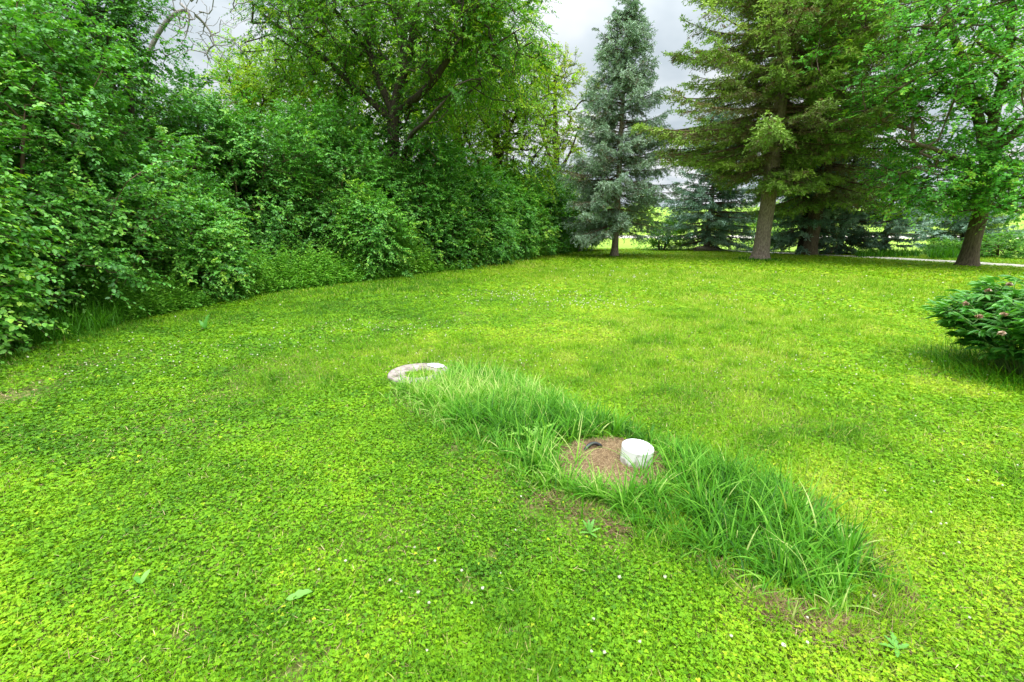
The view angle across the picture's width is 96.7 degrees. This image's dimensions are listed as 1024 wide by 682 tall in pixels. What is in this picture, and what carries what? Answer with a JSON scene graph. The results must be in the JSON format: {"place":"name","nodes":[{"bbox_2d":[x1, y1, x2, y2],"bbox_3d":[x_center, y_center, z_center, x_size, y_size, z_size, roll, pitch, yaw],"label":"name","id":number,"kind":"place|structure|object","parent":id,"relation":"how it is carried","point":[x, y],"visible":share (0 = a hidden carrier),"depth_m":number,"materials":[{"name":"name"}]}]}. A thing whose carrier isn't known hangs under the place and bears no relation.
{"place":"outdoors","nodes":[
{"label":"outdoors","id":0,"kind":"place"},
{"bbox_2d":[0,207,1023,681],"bbox_3d":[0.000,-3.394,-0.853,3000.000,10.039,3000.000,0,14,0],"label":"ground","id":1,"kind":"structure","parent":0,"point":[294,667],"depth_m":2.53,"materials":[{"name":"green plant"}]},
{"bbox_2d":[0,165,83,363],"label":"shrub","id":2,"kind":"object","parent":1,"relation":"on","point":[8,315],"visible":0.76,"depth_m":5.55,"materials":[{"name":"green plant"}]},
{"bbox_2d":[0,69,96,339],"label":"shrub","id":3,"kind":"object","parent":1,"relation":"on","point":[13,233],"visible":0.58,"depth_m":5.94,"materials":[{"name":"green plant"}]},
{"bbox_2d":[0,18,205,293],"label":"shrub","id":4,"kind":"object","parent":1,"relation":"on","point":[180,114],"visible":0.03,"depth_m":10.13,"materials":[{"name":"green plant"}]},
{"bbox_2d":[0,0,209,268],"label":"broadleaf tree","id":5,"kind":"object","parent":1,"relation":"on","point":[125,10],"visible":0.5,"depth_m":9.51,"materials":[{"name":"green plant"}]},
{"bbox_2d":[0,0,217,323],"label":"shrub","id":6,"kind":"object","parent":1,"relation":"on","point":[86,224],"visible":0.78,"depth_m":7.19,"materials":[{"name":"green plant"}]},
{"bbox_2d":[0,13,268,299],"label":"shrub","id":7,"kind":"object","parent":1,"relation":"on","point":[179,179],"visible":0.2,"depth_m":9.05,"materials":[{"name":"green plant"}]},
{"bbox_2d":[133,569,149,583],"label":"broadleaf weed","id":8,"kind":"object","parent":1,"relation":"on","point":[141,579],"visible":1,"depth_m":1.94,"materials":[{"name":"green plant"}]},
{"bbox_2d":[104,175,278,303],"bbox_3d":[-6.400,-1.855,9.422,2.645,2.938,2.851,0,14,0],"label":"shrub","id":9,"kind":"object","parent":1,"relation":"on","point":[217,235],"visible":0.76,"depth_m":8.89,"materials":[{"name":"green plant"}]},
{"bbox_2d":[142,0,258,122],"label":"dead tree","id":10,"kind":"object","parent":1,"relation":"on","point":[160,30],"visible":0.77,"depth_m":11.91,"materials":[{"name":"grey plant"}]},
{"bbox_2d":[199,314,213,329],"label":"broadleaf weed","id":11,"kind":"object","parent":1,"relation":"on","point":[204,325],"visible":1,"depth_m":6.71,"materials":[{"name":"green plant"}]},
{"bbox_2d":[140,91,312,265],"bbox_3d":[-9.503,-4.301,14.311,6.832,6.154,6.738,5,15,20],"label":"shrub","id":12,"kind":"object","parent":1,"relation":"on","point":[239,191],"depth_m":12.86,"materials":[{"name":"green plant"}]},
{"bbox_2d":[133,54,331,272],"bbox_3d":[-7.746,-4.040,12.499,5.385,6.342,5.404,0,14,0],"label":"shrub","id":13,"kind":"object","parent":1,"relation":"on","point":[220,122],"visible":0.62,"depth_m":11.68,"materials":[{"name":"green plant"}]},
{"bbox_2d":[171,0,383,149],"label":"broadleaf tree","id":14,"kind":"object","parent":1,"relation":"on","point":[249,73],"visible":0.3,"depth_m":17.87,"materials":[{"name":"green plant"}]},
{"bbox_2d":[0,249,576,349],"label":"long grass","id":15,"kind":"structure","parent":1,"relation":"on","point":[89,320],"depth_m":6.70,"materials":[{"name":"green plant"}]},
{"bbox_2d":[286,589,312,600],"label":"dock leaf","id":16,"kind":"object","parent":1,"relation":"on","point":[299,593],"visible":1,"depth_m":1.87,"materials":[{"name":"green plant"}]},
{"bbox_2d":[42,221,578,321],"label":"undergrowth","id":17,"kind":"object","parent":1,"relation":"on","point":[317,270],"visible":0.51,"depth_m":10.72,"materials":[{"name":"green plant"}]},
{"bbox_2d":[262,80,406,262],"bbox_3d":[-6.454,-5.507,17.216,6.481,7.228,6.639,0,14,0],"label":"shrub","id":18,"kind":"object","parent":1,"relation":"on","point":[370,125],"visible":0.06,"depth_m":15.69,"materials":[{"name":"green plant"}]},
{"bbox_2d":[248,79,428,271],"bbox_3d":[-5.504,-4.653,14.655,5.431,6.467,4.657,-7,16,-27],"label":"shrub","id":19,"kind":"object","parent":1,"relation":"on","point":[359,154],"visible":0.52,"depth_m":13.51,"materials":[{"name":"green plant"}]},
{"bbox_2d":[310,175,429,281],"bbox_3d":[-4.347,-3.081,13.634,3.423,3.557,2.960,12,18,39],"label":"shrub","id":20,"kind":"object","parent":1,"relation":"on","point":[352,225],"visible":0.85,"depth_m":12.93,"materials":[{"name":"green plant"}]},
{"bbox_2d":[205,0,566,192],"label":"box elder","id":21,"kind":"object","parent":1,"relation":"on","point":[397,104],"visible":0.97,"depth_m":14.63,"materials":[{"name":"green plant"}]},
{"bbox_2d":[388,363,448,384],"bbox_3d":[-0.952,0.359,4.696,0.642,0.107,0.645,0,14,0],"label":"concrete lid","id":22,"kind":"object","parent":1,"relation":"on","point":[395,374],"visible":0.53,"depth_m":4.79,"materials":[{"name":"white paint"}]},
{"bbox_2d":[295,0,546,160],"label":"broadleaf tree","id":23,"kind":"object","parent":1,"relation":"on","point":[412,72],"visible":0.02,"depth_m":24.08,"materials":[{"name":"green plant"}]},
{"bbox_2d":[357,113,503,270],"bbox_3d":[-2.940,-4.850,16.322,5.461,5.730,5.010,0,14,0],"label":"shrub","id":24,"kind":"object","parent":1,"relation":"on","point":[430,190],"visible":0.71,"depth_m":15.45,"materials":[{"name":"green plant"}]},
{"bbox_2d":[401,137,499,263],"bbox_3d":[-3.353,-5.596,20.236,6.300,5.825,6.691,8,16,28],"label":"shrub","id":25,"kind":"object","parent":1,"relation":"on","point":[468,163],"depth_m":18.71,"materials":[{"name":"green plant"}]},
{"bbox_2d":[422,153,528,265],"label":"shrub","id":26,"kind":"object","parent":1,"relation":"on","point":[499,204],"visible":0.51,"depth_m":17.61,"materials":[{"name":"green plant"}]},
{"bbox_2d":[406,0,587,202],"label":"broadleaf tree","id":27,"kind":"object","parent":1,"relation":"on","point":[497,150],"visible":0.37,"depth_m":20.57,"materials":[{"name":"green plant"}]},
{"bbox_2d":[0,315,1023,681],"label":"dead grass","id":28,"kind":"structure","parent":1,"relation":"on","point":[734,583],"depth_m":2.23,"materials":[{"name":"brown plant"}]},
{"bbox_2d":[467,150,558,250],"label":"shrub","id":29,"kind":"object","parent":1,"relation":"on","point":[523,182],"visible":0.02,"depth_m":25.11,"materials":[{"name":"green plant"}]},
{"bbox_2d":[461,157,569,260],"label":"shrub","id":30,"kind":"object","parent":1,"relation":"on","point":[530,203],"visible":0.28,"depth_m":20.50,"materials":[{"name":"green plant"}]},
{"bbox_2d":[27,263,1018,653],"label":"clover blossoms","id":31,"kind":"object","parent":1,"relation":"on","point":[577,359],"visible":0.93,"depth_m":5.22,"materials":[{"name":"white plant"}]},
{"bbox_2d":[507,421,558,448],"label":"thistle","id":32,"kind":"object","parent":1,"relation":"on","point":[535,431],"visible":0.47,"depth_m":3.16,"materials":[{"name":"green plant"}]},
{"bbox_2d":[514,156,586,255],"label":"shrub","id":33,"kind":"object","parent":1,"relation":"on","point":[553,219],"visible":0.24,"depth_m":24.00,"materials":[{"name":"green plant"}]},
{"bbox_2d":[517,39,606,196],"bbox_3d":[3.076,-12.940,30.725,6.264,13.136,4.320,-6,15,-24],"label":"broadleaf tree","id":34,"kind":"object","parent":1,"relation":"on","point":[562,76],"visible":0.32,"depth_m":30.01,"materials":[{"name":"green plant"}]},
{"bbox_2d":[538,173,611,250],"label":"shrub","id":35,"kind":"object","parent":1,"relation":"on","point":[569,214],"visible":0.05,"depth_m":27.11,"materials":[{"name":"green plant"}]},
{"bbox_2d":[565,165,593,251],"bbox_3d":[4.019,-7.858,26.680,2.676,5.267,2.615,8,16,30],"label":"young tree","id":36,"kind":"object","parent":1,"relation":"on","point":[579,249],"visible":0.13,"depth_m":26.57,"materials":[{"name":"green plant"}]},
{"bbox_2d":[580,519,599,536],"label":"broadleaf weed","id":37,"kind":"object","parent":1,"relation":"on","point":[589,526],"visible":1,"depth_m":2.25,"materials":[{"name":"green plant"}]},
{"bbox_2d":[552,438,668,507],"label":"dirt","id":38,"kind":"structure","parent":1,"relation":"on","point":[597,462],"depth_m":2.92,"materials":[{"name":"soil"}]},
{"bbox_2d":[583,441,602,450],"bbox_3d":[0.550,0.727,3.106,0.171,0.069,0.050,-6,15,-23],"label":"black handle","id":39,"kind":"object","parent":38,"relation":"on","point":[590,444],"visible":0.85,"depth_m":3.10,"materials":[{"name":"plastic"}]},
{"bbox_2d":[556,0,687,255],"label":"blue spruce","id":40,"kind":"object","parent":1,"relation":"on","point":[604,189],"visible":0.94,"depth_m":21.26,"materials":[{"name":"green plant"}]},
{"bbox_2d":[620,439,653,468],"bbox_3d":[0.802,0.748,2.938,0.203,0.165,0.203,4,15,-1],"label":"pipe cap","id":41,"kind":"object","parent":1,"relation":"on","point":[632,449],"visible":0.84,"depth_m":2.87,"materials":[{"name":"white plastic"}]},
{"bbox_2d":[625,194,657,230],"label":"distant tree","id":42,"kind":"object","parent":1,"relation":"on","point":[652,210],"visible":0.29,"depth_m":100.45,"materials":[{"name":"green plant"}]},
{"bbox_2d":[379,349,935,636],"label":"tall grass","id":43,"kind":"structure","parent":1,"relation":"on","point":[722,483],"depth_m":2.52,"materials":[{"name":"green plant"}]},
{"bbox_2d":[633,218,693,250],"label":"shrub","id":44,"kind":"object","parent":1,"relation":"on","point":[653,242],"visible":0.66,"depth_m":28.82,"materials":[{"name":"green plant"}]},
{"bbox_2d":[664,211,698,233],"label":"distant tree","id":45,"kind":"object","parent":1,"relation":"on","point":[681,221],"visible":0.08,"depth_m":93.42,"materials":[{"name":"green plant"}]},
{"bbox_2d":[651,101,759,251],"bbox_3d":[12.458,-9.796,28.210,7.217,9.688,7.523,0,14,0],"label":"blue spruce","id":46,"kind":"object","parent":1,"relation":"on","point":[707,235],"visible":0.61,"depth_m":28.10,"materials":[{"name":"green plant"}]},
{"bbox_2d":[693,244,719,250],"bbox_3d":[12.089,-5.708,27.978,1.811,0.470,0.577,-5,15,-18],"label":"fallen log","id":47,"kind":"object","parent":1,"relation":"on","point":[701,248],"visible":0.81,"depth_m":28.00,"materials":[{"name":"brown wood"}]},
{"bbox_2d":[728,199,759,231],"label":"distant tree","id":48,"kind":"object","parent":1,"relation":"on","point":[749,210],"visible":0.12,"depth_m":95.95,"materials":[{"name":"green plant"}]},
{"bbox_2d":[744,213,789,247],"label":"shrub","id":49,"kind":"object","parent":1,"relation":"on","point":[750,245],"visible":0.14,"depth_m":31.77,"materials":[{"name":"green plant"}]},
{"bbox_2d":[614,0,934,258],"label":"old spruce","id":50,"kind":"object","parent":1,"relation":"on","point":[766,88],"visible":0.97,"depth_m":18.65,"materials":[{"name":"green plant"}]},
{"bbox_2d":[608,245,960,262],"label":"uncut grass","id":51,"kind":"structure","parent":1,"relation":"on","point":[933,253],"depth_m":22.66,"materials":[{"name":"green plant"}]},
{"bbox_2d":[773,199,801,230],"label":"distant tree","id":52,"kind":"object","parent":1,"relation":"on","point":[784,217],"visible":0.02,"depth_m":95.60,"materials":[{"name":"green plant"}]},
{"bbox_2d":[802,457,807,514],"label":"grass stalk","id":53,"kind":"object","parent":1,"relation":"on","point":[805,479],"depth_m":2.29,"materials":[{"name":"green plant"}]},
{"bbox_2d":[770,95,859,254],"bbox_3d":[15.508,-8.642,23.876,4.943,8.340,4.837,-8,16,-28],"label":"blue spruce","id":54,"kind":"object","parent":1,"relation":"on","point":[787,237],"visible":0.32,"depth_m":23.89,"materials":[{"name":"green plant"}]},
{"bbox_2d":[835,449,850,509],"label":"grass stalk","id":55,"kind":"object","parent":1,"relation":"on","point":[845,464],"depth_m":2.34,"materials":[{"name":"green plant"}]},
{"bbox_2d":[735,0,951,255],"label":"old spruce","id":56,"kind":"object","parent":1,"relation":"on","point":[843,200],"visible":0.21,"depth_m":21.70,"materials":[{"name":"green plant"}]},
{"bbox_2d":[788,123,907,255],"bbox_3d":[18.173,-8.925,24.818,5.214,9.218,5.611,6,15,22],"label":"blue spruce","id":57,"kind":"object","parent":1,"relation":"on","point":[844,248],"visible":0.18,"depth_m":24.26,"materials":[{"name":"green plant"}]},
{"bbox_2d":[857,474,889,541],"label":"grass stalk","id":58,"kind":"object","parent":1,"relation":"on","point":[875,501],"depth_m":2.00,"materials":[{"name":"plant"}]},
{"bbox_2d":[837,155,946,249],"bbox_3d":[20.494,-7.140,24.208,5.218,5.268,4.836,0,14,0],"label":"spruce","id":59,"kind":"object","parent":1,"relation":"on","point":[895,231],"visible":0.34,"depth_m":23.89,"materials":[{"name":"green plant"}]},
{"bbox_2d":[880,631,908,656],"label":"broadleaf weed","id":60,"kind":"object","parent":1,"relation":"on","point":[895,644],"visible":1,"depth_m":1.63,"materials":[{"name":"green plant"}]},
{"bbox_2d":[878,515,919,587],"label":"grass stalk","id":61,"kind":"object","parent":1,"relation":"on","point":[918,517],"depth_m":1.84,"materials":[{"name":"plant"}]},
{"bbox_2d":[787,0,1023,266],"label":"maple","id":62,"kind":"object","parent":1,"relation":"on","point":[978,183],"visible":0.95,"depth_m":15.89,"materials":[{"name":"green plant"}]},
{"bbox_2d":[904,192,946,232],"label":"distant tree","id":63,"kind":"object","parent":1,"relation":"on","point":[920,218],"visible":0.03,"depth_m":90.02,"materials":[{"name":"green plant"}]},
{"bbox_2d":[918,236,961,254],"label":"shrub","id":64,"kind":"object","parent":1,"relation":"on","point":[933,244],"visible":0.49,"depth_m":23.83,"materials":[{"name":"green plant"}]},
{"bbox_2d":[898,332,1023,391],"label":"grass","id":65,"kind":"structure","parent":1,"relation":"on","point":[942,359],"depth_m":4.81,"materials":[{"name":"green plant"}]},
{"bbox_2d":[908,173,1023,249],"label":"spruce","id":66,"kind":"object","parent":1,"relation":"on","point":[958,228],"visible":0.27,"depth_m":25.13,"materials":[{"name":"green plant"}]},
{"bbox_2d":[919,273,1023,376],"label":"peony","id":67,"kind":"object","parent":1,"relation":"on","point":[988,315],"visible":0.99,"depth_m":4.64,"materials":[{"name":"green plant"}]},
{"bbox_2d":[948,229,1023,258],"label":"shrub","id":68,"kind":"object","parent":1,"relation":"on","point":[993,249],"visible":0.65,"depth_m":21.88,"materials":[{"name":"green plant"}]},
{"bbox_2d":[985,213,1012,231],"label":"distant tree","id":69,"kind":"object","parent":1,"relation":"on","point":[995,225],"visible":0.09,"depth_m":90.57,"materials":[{"name":"green plant"}]},
{"bbox_2d":[0,0,1023,206],"label":"sky","id":70,"kind":"structure","parent":0,"point":[576,22],"materials":[{"name":"white"}]},
{"bbox_2d":[619,235,1017,238],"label":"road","id":71,"kind":"structure","parent":0,"point":[750,237],"depth_m":64.54,"materials":[{"name":"grey asphalt"}]},
{"bbox_2d":[719,250,1023,266],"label":"driveway","id":72,"kind":"structure","parent":0,"point":[1014,265],"depth_m":21.19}
]}

